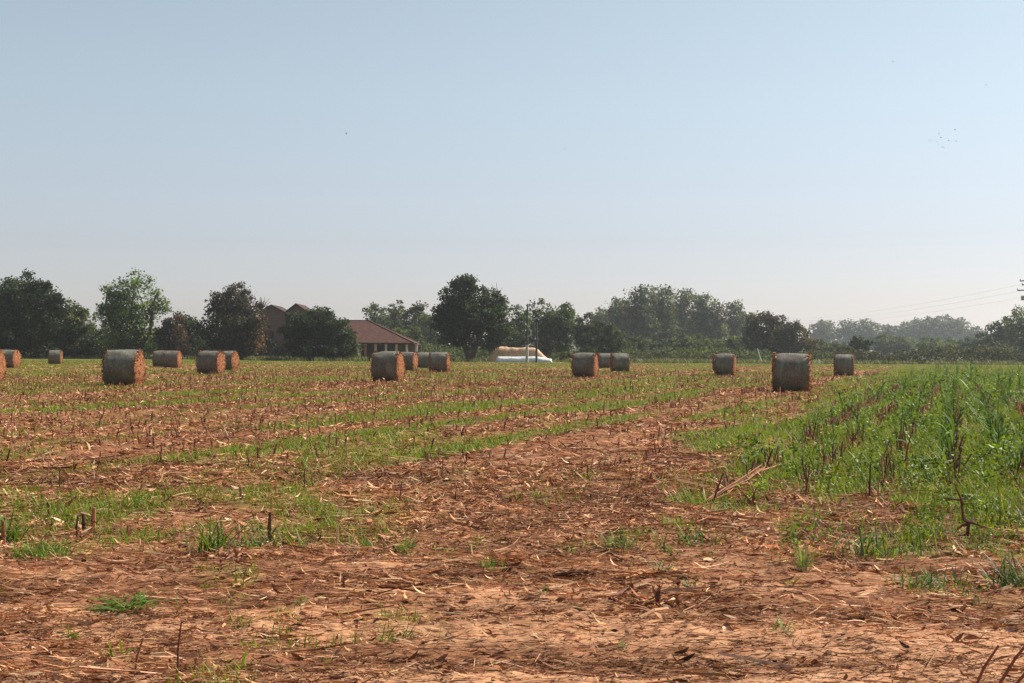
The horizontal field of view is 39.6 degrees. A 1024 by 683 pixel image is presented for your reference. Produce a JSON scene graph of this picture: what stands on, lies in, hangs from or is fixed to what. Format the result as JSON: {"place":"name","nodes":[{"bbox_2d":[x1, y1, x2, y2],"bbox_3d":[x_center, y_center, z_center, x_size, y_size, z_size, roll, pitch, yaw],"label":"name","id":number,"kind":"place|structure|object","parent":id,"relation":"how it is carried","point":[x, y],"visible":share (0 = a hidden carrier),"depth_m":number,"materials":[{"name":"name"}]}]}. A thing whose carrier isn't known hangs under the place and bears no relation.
{"place":"outdoors","nodes":[
{"label":"outdoors","id":0,"kind":"place"},
{"bbox_2d":[0,353,1023,682],"bbox_3d":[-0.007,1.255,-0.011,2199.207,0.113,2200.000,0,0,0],"label":"field ground","id":1,"kind":"structure","parent":0,"point":[474,629],"depth_m":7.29,"materials":[{"name":"beige plant"}]},
{"bbox_2d":[2,349,21,367],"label":"round bale","id":2,"kind":"object","parent":1,"relation":"on","point":[13,358],"visible":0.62,"depth_m":100.59,"materials":[{"name":"plastic"}]},
{"bbox_2d":[0,502,34,542],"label":"weed clump","id":3,"kind":"object","parent":1,"relation":"on","point":[14,531],"visible":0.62,"depth_m":9.38,"materials":[{"name":"green plant"}]},
{"bbox_2d":[0,267,76,358],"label":"broadleaf tree","id":4,"kind":"object","parent":1,"relation":"on","point":[30,310],"visible":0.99,"depth_m":219.33,"materials":[{"name":"green plant"}]},
{"bbox_2d":[0,527,106,560],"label":"weed clump","id":5,"kind":"object","parent":1,"relation":"on","point":[39,553],"visible":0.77,"depth_m":8.65,"materials":[{"name":"green plant"}]},
{"bbox_2d":[47,350,62,363],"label":"round bale","id":6,"kind":"object","parent":1,"relation":"on","point":[55,356],"visible":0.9,"depth_m":130.96,"materials":[{"name":"plant"}]},
{"bbox_2d":[62,297,98,357],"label":"broadleaf tree","id":7,"kind":"object","parent":1,"relation":"on","point":[77,318],"visible":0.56,"depth_m":237.04,"materials":[{"name":"green plant"}]},
{"bbox_2d":[77,328,117,358],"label":"shrub","id":8,"kind":"object","parent":1,"relation":"on","point":[87,341],"visible":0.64,"depth_m":231.72,"materials":[{"name":"green plant"}]},
{"bbox_2d":[100,349,146,385],"bbox_3d":[-14.014,0.963,51.327,1.414,1.422,1.479,0,0,2],"label":"round bale","id":9,"kind":"object","parent":1,"relation":"on","point":[124,367],"visible":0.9,"depth_m":50.79,"materials":[{"name":"plant"}]},
{"bbox_2d":[73,588,180,615],"bbox_3d":[-1.859,1.264,6.929,0.540,0.119,0.494,0,0,0],"label":"weed clump","id":10,"kind":"object","parent":1,"relation":"on","point":[115,606],"visible":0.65,"depth_m":6.96,"materials":[{"name":"green plant"}]},
{"bbox_2d":[94,267,173,358],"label":"broadleaf tree","id":11,"kind":"object","parent":1,"relation":"on","point":[130,335],"visible":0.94,"depth_m":225.09,"materials":[{"name":"green plant"}]},
{"bbox_2d":[9,325,295,358],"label":"undergrowth","id":12,"kind":"object","parent":1,"relation":"on","point":[71,352],"visible":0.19,"depth_m":237.12,"materials":[{"name":"green plant"}]},
{"bbox_2d":[152,350,168,366],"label":"round bale","id":13,"kind":"object","parent":1,"relation":"on","point":[157,357],"visible":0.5,"depth_m":113.70,"materials":[{"name":"plastic"}]},
{"bbox_2d":[162,350,181,367],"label":"round bale","id":14,"kind":"object","parent":1,"relation":"on","point":[173,359],"visible":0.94,"depth_m":107.30,"materials":[{"name":"plastic"}]},
{"bbox_2d":[153,313,191,354],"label":"broadleaf tree","id":15,"kind":"object","parent":1,"relation":"on","point":[168,331],"visible":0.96,"depth_m":225.53,"materials":[{"name":"green plant"}]},
{"bbox_2d":[166,311,204,356],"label":"broadleaf tree","id":16,"kind":"object","parent":1,"relation":"on","point":[189,328],"visible":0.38,"depth_m":239.06,"materials":[{"name":"green plant"}]},
{"bbox_2d":[195,350,225,374],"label":"round bale","id":17,"kind":"object","parent":1,"relation":"on","point":[207,362],"visible":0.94,"depth_m":77.83,"materials":[{"name":"plastic"}]},
{"bbox_2d":[173,508,257,553],"bbox_3d":[-1.812,1.180,8.844,0.530,0.299,0.527,0,0,15],"label":"weed clump","id":18,"kind":"object","parent":1,"relation":"on","point":[209,545],"visible":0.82,"depth_m":8.84,"materials":[{"name":"green plant"}]},
{"bbox_2d":[204,543,254,559],"bbox_3d":[-1.700,1.295,8.578,0.294,0.183,0.321,1,-1,-22],"label":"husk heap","id":19,"kind":"object","parent":1,"relation":"on","point":[224,555],"visible":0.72,"depth_m":8.56,"materials":[{"name":"beige plant"}]},
{"bbox_2d":[190,281,272,359],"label":"broadleaf tree","id":20,"kind":"object","parent":1,"relation":"on","point":[241,323],"visible":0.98,"depth_m":212.69,"materials":[{"name":"green plant"}]},
{"bbox_2d":[222,350,240,370],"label":"round bale","id":21,"kind":"object","parent":1,"relation":"on","point":[232,360],"visible":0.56,"depth_m":93.64,"materials":[{"name":"plant"}]},
{"bbox_2d":[208,520,284,548],"bbox_3d":[-1.632,1.228,8.950,0.516,0.236,0.406,0,0,0],"label":"weed clump","id":22,"kind":"object","parent":1,"relation":"on","point":[249,545],"visible":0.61,"depth_m":8.97,"materials":[{"name":"green plant"}]},
{"bbox_2d":[259,303,309,356],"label":"farmhouse","id":23,"kind":"object","parent":1,"relation":"on","point":[275,315],"visible":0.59,"depth_m":238.03,"materials":[{"name":"tile"}]},
{"bbox_2d":[276,305,363,360],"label":"broadleaf tree","id":24,"kind":"object","parent":1,"relation":"on","point":[317,333],"visible":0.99,"depth_m":203.71,"materials":[{"name":"green plant"}]},
{"bbox_2d":[362,302,393,328],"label":"poplar tree","id":25,"kind":"object","parent":1,"relation":"on","point":[380,317],"visible":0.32,"depth_m":329.58,"materials":[{"name":"green plant"}]},
{"bbox_2d":[340,320,420,357],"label":"barn","id":26,"kind":"structure","parent":1,"relation":"on","point":[371,336],"depth_m":228.91,"materials":[{"name":"ceramic"}]},
{"bbox_2d":[370,350,405,381],"bbox_3d":[-5.269,1.075,60.377,1.339,1.468,1.483,-2,-1,10],"label":"round bale","id":27,"kind":"object","parent":1,"relation":"on","point":[388,365],"visible":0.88,"depth_m":59.82,"materials":[{"name":"plastic"}]},
{"bbox_2d":[379,300,409,344],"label":"poplar tree","id":28,"kind":"object","parent":1,"relation":"on","point":[394,313],"visible":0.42,"depth_m":334.05,"materials":[{"name":"green plant"}]},
{"bbox_2d":[388,324,427,347],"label":"poplar tree","id":29,"kind":"object","parent":1,"relation":"on","point":[416,331],"visible":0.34,"depth_m":298.24,"materials":[{"name":"green plant"}]},
{"bbox_2d":[398,351,418,370],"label":"round bale","id":30,"kind":"object","parent":1,"relation":"on","point":[411,360],"visible":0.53,"depth_m":96.41,"materials":[{"name":"plant"}]},
{"bbox_2d":[400,300,428,337],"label":"poplar tree","id":31,"kind":"object","parent":1,"relation":"on","point":[416,311],"visible":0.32,"depth_m":329.34,"materials":[{"name":"green plant"}]},
{"bbox_2d":[416,351,429,367],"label":"round bale","id":32,"kind":"object","parent":1,"relation":"on","point":[423,359],"visible":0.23,"depth_m":115.08,"materials":[{"name":"plastic"}]},
{"bbox_2d":[417,313,440,345],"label":"poplar tree","id":33,"kind":"object","parent":1,"relation":"on","point":[425,324],"visible":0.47,"depth_m":313.25,"materials":[{"name":"green plant"}]},
{"bbox_2d":[428,352,450,372],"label":"round bale","id":34,"kind":"object","parent":1,"relation":"on","point":[439,361],"visible":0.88,"depth_m":89.99,"materials":[{"name":"plastic"}]},
{"bbox_2d":[429,273,520,361],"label":"broadleaf tree","id":35,"kind":"object","parent":1,"relation":"on","point":[462,315],"visible":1,"depth_m":202.86,"materials":[{"name":"green plant"}]},
{"bbox_2d":[486,319,525,347],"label":"broadleaf tree","id":36,"kind":"object","parent":1,"relation":"on","point":[516,338],"visible":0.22,"depth_m":256.15,"materials":[{"name":"green plant"}]},
{"bbox_2d":[0,359,1023,682],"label":"grass","id":37,"kind":"structure","parent":1,"relation":"on","point":[584,407],"depth_m":19.04,"materials":[{"name":"green plant"}]},
{"bbox_2d":[0,366,1023,502],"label":"stalk stubble","id":38,"kind":"object","parent":1,"relation":"on","point":[1020,405],"visible":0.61,"depth_m":34.31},
{"bbox_2d":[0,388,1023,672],"bbox_3d":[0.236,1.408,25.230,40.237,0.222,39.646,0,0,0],"label":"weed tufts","id":39,"kind":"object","parent":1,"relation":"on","point":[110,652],"visible":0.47,"depth_m":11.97,"materials":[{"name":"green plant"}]},
{"bbox_2d":[487,346,546,361],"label":"straw heap","id":40,"kind":"object","parent":1,"relation":"on","point":[502,351],"visible":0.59,"depth_m":206.34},
{"bbox_2d":[495,356,551,361],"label":"silage roll","id":41,"kind":"object","parent":1,"relation":"on","point":[515,359],"visible":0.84,"depth_m":199.27,"materials":[{"name":"plastic"}]},
{"bbox_2d":[508,304,539,347],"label":"broadleaf tree","id":42,"kind":"object","parent":1,"relation":"on","point":[520,317],"visible":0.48,"depth_m":261.26,"materials":[{"name":"green plant"}]},
{"bbox_2d":[526,298,567,356],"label":"broadleaf tree","id":43,"kind":"object","parent":1,"relation":"on","point":[544,321],"visible":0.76,"depth_m":264.33,"materials":[{"name":"green plant"}]},
{"bbox_2d":[546,302,584,358],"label":"broadleaf tree","id":44,"kind":"object","parent":1,"relation":"on","point":[563,326],"visible":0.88,"depth_m":261.38,"materials":[{"name":"green plant"}]},
{"bbox_2d":[571,352,598,377],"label":"round bale","id":45,"kind":"object","parent":1,"relation":"on","point":[585,364],"visible":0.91,"depth_m":73.86,"materials":[{"name":"plastic"}]},
{"bbox_2d":[573,312,603,352],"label":"broadleaf tree","id":46,"kind":"object","parent":1,"relation":"on","point":[585,345],"visible":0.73,"depth_m":255.54,"materials":[{"name":"green plant"}]},
{"bbox_2d":[420,342,759,359],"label":"undergrowth","id":47,"kind":"object","parent":1,"relation":"on","point":[433,347],"visible":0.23,"depth_m":265.35,"materials":[{"name":"green plant"}]},
{"bbox_2d":[591,305,615,347],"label":"poplar tree","id":48,"kind":"object","parent":1,"relation":"on","point":[601,317],"visible":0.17,"depth_m":428.66,"materials":[{"name":"green plant"}]},
{"bbox_2d":[598,353,610,367],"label":"round bale","id":49,"kind":"object","parent":1,"relation":"on","point":[604,360],"visible":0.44,"depth_m":121.72,"materials":[{"name":"plastic"}]},
{"bbox_2d":[583,322,630,356],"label":"broadleaf tree","id":50,"kind":"object","parent":1,"relation":"on","point":[607,344],"visible":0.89,"depth_m":241.82,"materials":[{"name":"green plant"}]},
{"bbox_2d":[610,353,629,371],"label":"round bale","id":51,"kind":"object","parent":1,"relation":"on","point":[619,361],"visible":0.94,"depth_m":98.41,"materials":[{"name":"plastic"}]},
{"bbox_2d":[604,296,636,346],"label":"poplar tree","id":52,"kind":"object","parent":1,"relation":"on","point":[616,308],"visible":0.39,"depth_m":410.30,"materials":[{"name":"green plant"}]},
{"bbox_2d":[591,527,657,552],"bbox_3d":[0.694,1.231,8.924,0.454,0.170,0.526,1,-1,-22],"label":"weed clump","id":53,"kind":"object","parent":1,"relation":"on","point":[620,540],"visible":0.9,"depth_m":8.95,"materials":[{"name":"green plant"}]},
{"bbox_2d":[608,579,652,599],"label":"fallen stalk","id":54,"kind":"object","parent":1,"relation":"on","point":[636,585],"visible":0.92,"depth_m":7.31,"materials":[{"name":"beige plant"}]},
{"bbox_2d":[617,284,663,348],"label":"poplar tree","id":55,"kind":"object","parent":1,"relation":"on","point":[646,325],"visible":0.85,"depth_m":392.96,"materials":[{"name":"green plant"}]},
{"bbox_2d":[623,334,658,350],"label":"shrub","id":56,"kind":"object","parent":1,"relation":"on","point":[642,343],"visible":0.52,"depth_m":297.98,"materials":[{"name":"green plant"}]},
{"bbox_2d":[627,604,668,620],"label":"fallen stalk","id":57,"kind":"object","parent":1,"relation":"on","point":[654,610],"visible":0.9,"depth_m":6.64,"materials":[{"name":"beige plant"}]},
{"bbox_2d":[611,580,688,612],"bbox_3d":[0.694,1.284,6.959,0.415,0.236,0.313,0,0,0],"label":"husk heap","id":58,"kind":"object","parent":1,"relation":"on","point":[665,602],"visible":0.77,"depth_m":6.96,"materials":[{"name":"brown plant"}]},
{"bbox_2d":[645,284,685,342],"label":"poplar tree","id":59,"kind":"object","parent":1,"relation":"on","point":[666,316],"visible":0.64,"depth_m":410.58,"materials":[{"name":"green plant"}]},
{"bbox_2d":[648,337,685,350],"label":"shrub","id":60,"kind":"object","parent":1,"relation":"on","point":[662,344],"visible":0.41,"depth_m":295.16,"materials":[{"name":"green plant"}]},
{"bbox_2d":[629,351,732,360],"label":"hedge","id":61,"kind":"object","parent":1,"relation":"on","point":[680,356],"visible":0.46,"depth_m":222.05,"materials":[{"name":"green plant"}]},
{"bbox_2d":[667,288,698,347],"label":"poplar tree","id":62,"kind":"object","parent":1,"relation":"on","point":[683,303],"visible":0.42,"depth_m":443.98,"materials":[{"name":"green plant"}]},
{"bbox_2d":[671,334,708,350],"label":"shrub","id":63,"kind":"object","parent":1,"relation":"on","point":[692,343],"visible":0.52,"depth_m":296.62,"materials":[{"name":"green plant"}]},
{"bbox_2d":[683,291,721,344],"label":"poplar tree","id":64,"kind":"object","parent":1,"relation":"on","point":[701,316],"visible":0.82,"depth_m":427.72,"materials":[{"name":"green plant"}]},
{"bbox_2d":[696,338,730,350],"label":"shrub","id":65,"kind":"object","parent":1,"relation":"on","point":[715,343],"visible":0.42,"depth_m":292.16,"materials":[{"name":"green plant"}]},
{"bbox_2d":[707,302,730,343],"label":"poplar tree","id":66,"kind":"object","parent":1,"relation":"on","point":[718,323],"visible":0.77,"depth_m":427.84,"materials":[{"name":"green plant"}]},
{"bbox_2d":[713,353,736,375],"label":"round bale","id":67,"kind":"object","parent":1,"relation":"on","point":[725,364],"visible":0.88,"depth_m":82.21,"materials":[{"name":"plastic"}]},
{"bbox_2d":[721,299,745,337],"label":"poplar tree","id":68,"kind":"object","parent":1,"relation":"on","point":[734,323],"visible":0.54,"depth_m":460.98,"materials":[{"name":"green plant"}]},
{"bbox_2d":[689,451,779,506],"bbox_3d":[2.154,1.262,13.228,0.386,0.281,4.148,0,-1,21],"label":"fallen stalk","id":69,"kind":"object","parent":1,"relation":"on","point":[729,488],"visible":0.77,"depth_m":12.98,"materials":[{"name":"beige plant"}]},
{"bbox_2d":[723,335,751,352],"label":"shrub","id":70,"kind":"object","parent":1,"relation":"on","point":[732,342],"visible":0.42,"depth_m":288.81,"materials":[{"name":"green plant"}]},
{"bbox_2d":[738,309,791,358],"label":"broadleaf tree","id":71,"kind":"object","parent":1,"relation":"on","point":[763,339],"visible":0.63,"depth_m":274.62,"materials":[{"name":"green plant"}]},
{"bbox_2d":[736,349,833,360],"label":"hedge","id":72,"kind":"object","parent":1,"relation":"on","point":[752,354],"visible":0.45,"depth_m":217.59,"materials":[{"name":"green plant"}]},
{"bbox_2d":[770,352,813,391],"bbox_3d":[9.455,1.061,47.989,1.456,1.438,1.500,0,0,14],"label":"round bale","id":73,"kind":"object","parent":1,"relation":"on","point":[792,371],"visible":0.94,"depth_m":47.45,"materials":[{"name":"plant"}]},
{"bbox_2d":[771,319,816,353],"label":"broadleaf tree","id":74,"kind":"object","parent":1,"relation":"on","point":[788,334],"visible":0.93,"depth_m":268.98,"materials":[{"name":"green plant"}]},
{"bbox_2d":[790,540,821,572],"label":"weed clump","id":75,"kind":"object","parent":1,"relation":"on","point":[804,563],"visible":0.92,"depth_m":8.22,"materials":[{"name":"green plant"}]},
{"bbox_2d":[799,337,823,359],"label":"shrub","id":76,"kind":"object","parent":1,"relation":"on","point":[815,348],"visible":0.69,"depth_m":267.98,"materials":[{"name":"green plant"}]},
{"bbox_2d":[807,319,836,347],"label":"poplar tree","id":77,"kind":"object","parent":1,"relation":"on","point":[825,332],"visible":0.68,"depth_m":896.64,"materials":[{"name":"green plant"}]},
{"bbox_2d":[655,367,1023,558],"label":"weed carpet","id":78,"kind":"object","parent":1,"relation":"on","point":[935,409],"visible":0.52,"depth_m":15.18,"materials":[{"name":"green plant"}]},
{"bbox_2d":[833,354,854,375],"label":"round bale","id":79,"kind":"object","parent":1,"relation":"on","point":[842,363],"visible":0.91,"depth_m":84.40,"materials":[{"name":"plant"}]},
{"bbox_2d":[833,318,862,347],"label":"poplar tree","id":80,"kind":"object","parent":1,"relation":"on","point":[847,332],"visible":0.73,"depth_m":896.92,"materials":[{"name":"green plant"}]},
{"bbox_2d":[846,335,873,354],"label":"broadleaf tree","id":81,"kind":"object","parent":1,"relation":"on","point":[856,343],"visible":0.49,"depth_m":239.78,"materials":[{"name":"green plant"}]},
{"bbox_2d":[830,456,890,555],"bbox_3d":[2.140,1.003,8.741,0.364,0.704,0.148,0,0,5],"label":"drooping maize","id":82,"kind":"object","parent":1,"relation":"on","point":[862,544],"visible":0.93,"depth_m":8.71,"materials":[{"name":"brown plant"}]},
{"bbox_2d":[817,556,905,579],"bbox_3d":[2.021,1.293,8.123,0.504,0.133,0.384,0,-1,32],"label":"husk heap","id":83,"kind":"object","parent":1,"relation":"on","point":[842,565],"visible":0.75,"depth_m":8.11,"materials":[{"name":"beige plant"}]},
{"bbox_2d":[856,318,883,352],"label":"poplar tree","id":84,"kind":"object","parent":1,"relation":"on","point":[868,331],"visible":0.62,"depth_m":897.47,"materials":[{"name":"green plant"}]},
{"bbox_2d":[830,526,921,561],"bbox_3d":[2.235,1.236,8.731,0.672,0.209,0.671,0,0,0],"label":"weed clump","id":85,"kind":"object","parent":1,"relation":"on","point":[886,553],"visible":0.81,"depth_m":8.71,"materials":[{"name":"green plant"}]},
{"bbox_2d":[868,332,900,354],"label":"shrub","id":86,"kind":"object","parent":1,"relation":"on","point":[884,345],"visible":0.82,"depth_m":429.05,"materials":[{"name":"green plant"}]},
{"bbox_2d":[877,324,901,347],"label":"poplar tree","id":87,"kind":"object","parent":1,"relation":"on","point":[892,330],"visible":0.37,"depth_m":896.90,"materials":[{"name":"green plant"}]},
{"bbox_2d":[891,335,916,355],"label":"shrub","id":88,"kind":"object","parent":1,"relation":"on","point":[904,342],"visible":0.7,"depth_m":429.23,"materials":[{"name":"green plant"}]},
{"bbox_2d":[896,320,920,350],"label":"poplar tree","id":89,"kind":"object","parent":1,"relation":"on","point":[905,331],"visible":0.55,"depth_m":897.01,"materials":[{"name":"green plant"}]},
{"bbox_2d":[909,316,939,350],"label":"poplar tree","id":90,"kind":"object","parent":1,"relation":"on","point":[926,331],"visible":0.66,"depth_m":895.85,"materials":[{"name":"green plant"}]},
{"bbox_2d":[912,335,944,358],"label":"shrub","id":91,"kind":"object","parent":1,"relation":"on","point":[925,341],"visible":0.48,"depth_m":398.41,"materials":[{"name":"green plant"}]},
{"bbox_2d":[841,344,1023,362],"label":"hedge","id":92,"kind":"object","parent":1,"relation":"on","point":[911,354],"visible":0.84,"depth_m":209.61,"materials":[{"name":"green plant"}]},
{"bbox_2d":[887,559,990,593],"bbox_3d":[2.308,1.264,7.649,0.491,0.165,0.563,0,-1,37],"label":"weed clump","id":93,"kind":"object","parent":1,"relation":"on","point":[930,579],"visible":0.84,"depth_m":7.67,"materials":[{"name":"green plant"}]},
{"bbox_2d":[928,313,959,343],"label":"poplar tree","id":94,"kind":"object","parent":1,"relation":"on","point":[943,329],"visible":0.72,"depth_m":896.72,"materials":[{"name":"green plant"}]},
{"bbox_2d":[933,409,955,469],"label":"maize plant","id":95,"kind":"object","parent":1,"relation":"on","point":[949,445],"visible":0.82,"depth_m":15.33,"materials":[{"name":"green plant"}]},
{"bbox_2d":[896,359,1023,389],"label":"maize rows","id":96,"kind":"object","parent":1,"relation":"on","point":[966,366],"visible":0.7,"depth_m":81.06,"materials":[{"name":"green plant"}]},
{"bbox_2d":[947,317,974,357],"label":"poplar tree","id":97,"kind":"object","parent":1,"relation":"on","point":[962,331],"visible":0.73,"depth_m":896.61,"materials":[{"name":"green plant"}]},
{"bbox_2d":[950,335,975,360],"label":"shrub","id":98,"kind":"object","parent":1,"relation":"on","point":[968,339],"visible":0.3,"depth_m":379.06,"materials":[{"name":"green plant"}]},
{"bbox_2d":[935,483,995,538],"bbox_3d":[3.069,1.161,9.590,0.409,0.415,0.116,0,0,11],"label":"dry stalk","id":99,"kind":"object","parent":1,"relation":"on","point":[960,499],"visible":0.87,"depth_m":9.59,"materials":[{"name":"brown plant"}]},
{"bbox_2d":[935,543,1006,558],"bbox_3d":[2.782,1.298,8.727,0.382,0.144,0.364,0,-1,45],"label":"husk heap","id":100,"kind":"object","parent":1,"relation":"on","point":[969,552],"visible":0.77,"depth_m":8.74,"materials":[{"name":"beige plant"}]},
{"bbox_2d":[967,332,992,358],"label":"shrub","id":101,"kind":"object","parent":1,"relation":"on","point":[983,341],"visible":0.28,"depth_m":340.16,"materials":[{"name":"green plant"}]},
{"bbox_2d":[967,547,1023,589],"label":"weed clump","id":102,"kind":"object","parent":1,"relation":"on","point":[1013,577],"visible":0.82,"depth_m":7.56,"materials":[{"name":"green plant"}]},
{"bbox_2d":[984,316,1020,359],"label":"broadleaf tree","id":103,"kind":"object","parent":1,"relation":"on","point":[997,333],"visible":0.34,"depth_m":309.37,"materials":[{"name":"green plant"}]},
{"bbox_2d":[999,304,1023,360],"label":"broadleaf tree","id":104,"kind":"object","parent":1,"relation":"on","point":[1015,324],"visible":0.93,"depth_m":299.69,"materials":[{"name":"green plant"}]},
{"bbox_2d":[0,0,1023,357],"label":"sky","id":105,"kind":"structure","parent":0,"point":[780,157],"materials":[{"name":"blue"}]},
{"bbox_2d":[21,354,1023,364],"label":"tall grass","id":106,"kind":"structure","parent":0,"point":[480,359],"depth_m":201.62,"materials":[{"name":"green plant"}]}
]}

